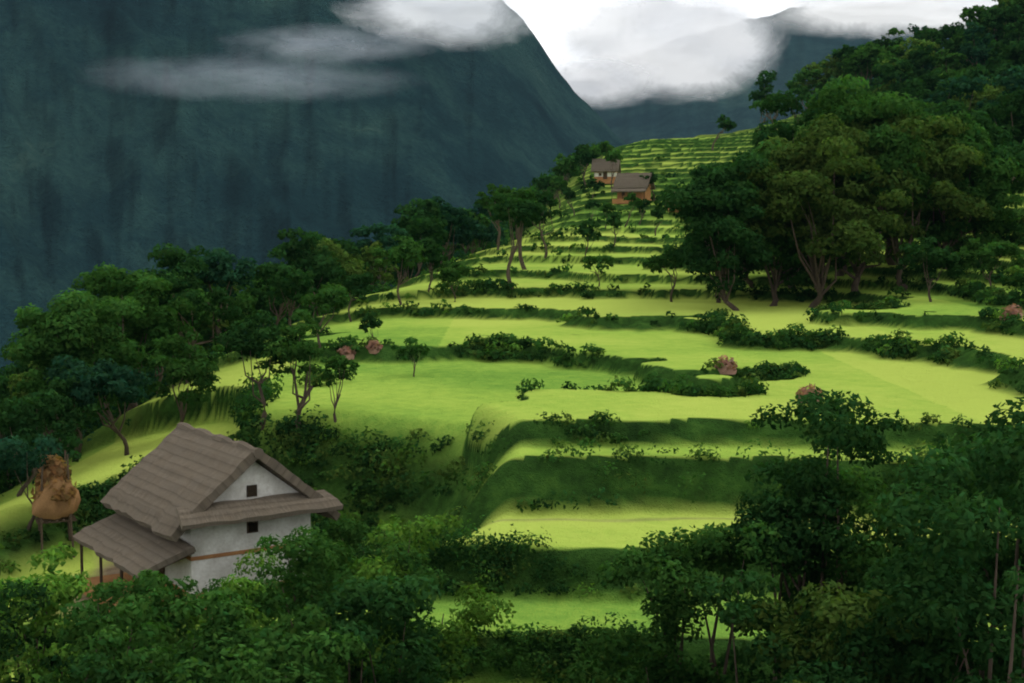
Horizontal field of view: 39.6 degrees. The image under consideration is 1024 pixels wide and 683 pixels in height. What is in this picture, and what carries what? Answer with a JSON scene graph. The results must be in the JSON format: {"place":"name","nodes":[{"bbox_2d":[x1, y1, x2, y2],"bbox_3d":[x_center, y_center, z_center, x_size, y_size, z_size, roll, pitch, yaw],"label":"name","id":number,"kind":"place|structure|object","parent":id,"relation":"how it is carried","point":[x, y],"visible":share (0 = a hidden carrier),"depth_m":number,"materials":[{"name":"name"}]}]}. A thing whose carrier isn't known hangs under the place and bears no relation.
{"place":"outdoors","nodes":[
{"label":"outdoors","id":0,"kind":"place"},
{"bbox_2d":[373,0,510,38],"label":"cloud","id":1,"kind":"structure","parent":0,"point":[446,19],"depth_m":2370.50,"materials":[{"name":"white"}]},
{"bbox_2d":[0,0,1023,682],"bbox_3d":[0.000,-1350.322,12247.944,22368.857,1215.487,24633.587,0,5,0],"label":"terrain","id":2,"kind":"structure","parent":0,"point":[132,132],"depth_m":183.88,"materials":[{"name":"green plant"}]},
{"bbox_2d":[32,450,80,557],"bbox_3d":[-19.127,6.848,59.751,1.926,4.386,1.898,-1,5,-12],"label":"haystack","id":3,"kind":"object","parent":2,"relation":"on","point":[45,509],"visible":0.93,"depth_m":59.15,"materials":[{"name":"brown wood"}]},
{"bbox_2d":[73,422,342,615],"bbox_3d":[-11.817,7.012,55.212,8.193,6.806,8.464,-3,6,-34],"label":"farmhouse","id":4,"kind":"object","parent":2,"relation":"on","point":[201,506],"visible":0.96,"depth_m":53.13,"materials":[{"name":"white paint"}]},
{"bbox_2d":[341,346,353,359],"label":"straw heap","id":5,"kind":"object","parent":2,"relation":"on","point":[350,356],"visible":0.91,"depth_m":88.12,"materials":[{"name":"brown plant"}]},
{"bbox_2d":[368,345,379,353],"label":"straw heap","id":6,"kind":"object","parent":2,"relation":"on","point":[374,351],"visible":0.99,"depth_m":88.17,"materials":[{"name":"brown plant"}]},
{"bbox_2d":[0,16,1023,682],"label":"tree trunks","id":7,"kind":"object","parent":2,"relation":"on","point":[818,278],"visible":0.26,"depth_m":104.42,"materials":[{"name":"brown plant"}]},
{"bbox_2d":[0,0,1023,604],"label":"trees","id":8,"kind":"object","parent":7,"relation":"attached to","point":[884,140],"visible":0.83,"depth_m":106.55,"materials":[{"name":"green plant"}]},
{"bbox_2d":[0,386,1023,682],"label":"trees","id":9,"kind":"object","parent":7,"relation":"attached to","point":[894,622],"visible":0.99,"depth_m":31.23,"materials":[{"name":"green plant"}]},
{"bbox_2d":[591,158,620,183],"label":"house","id":10,"kind":"structure","parent":2,"relation":"on","point":[600,168],"depth_m":297.10,"materials":[{"name":"white paint"}]},
{"bbox_2d":[611,172,654,203],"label":"house","id":11,"kind":"structure","parent":2,"relation":"on","point":[629,183],"depth_m":274.64,"materials":[{"name":"brown wood"}]},
{"bbox_2d":[714,355,736,374],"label":"straw heap","id":12,"kind":"object","parent":2,"relation":"on","point":[723,371],"visible":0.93,"depth_m":75.24,"materials":[{"name":"brown plant"}]},
{"bbox_2d":[999,309,1022,319],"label":"straw heap","id":13,"kind":"object","parent":2,"relation":"on","point":[1021,314],"visible":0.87,"depth_m":87.26,"materials":[{"name":"brown plant"}]},
{"bbox_2d":[556,62,640,101],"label":"cloud","id":14,"kind":"structure","parent":0,"point":[593,81],"depth_m":4160.68,"materials":[{"name":"white"}]},
{"bbox_2d":[506,0,790,66],"label":"sky","id":15,"kind":"structure","parent":0,"point":[544,18],"materials":[{"name":"white"}]},
{"bbox_2d":[561,0,766,91],"bbox_3d":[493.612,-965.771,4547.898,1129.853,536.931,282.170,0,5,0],"label":"cloud","id":16,"kind":"structure","parent":0,"point":[684,45],"depth_m":4465.51,"materials":[{"name":"white"}]},
{"bbox_2d":[786,0,997,31],"bbox_3d":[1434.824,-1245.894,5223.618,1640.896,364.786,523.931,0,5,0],"label":"cloud","id":17,"kind":"structure","parent":0,"point":[876,15],"depth_m":5120.36,"materials":[{"name":"white"}]}
]}

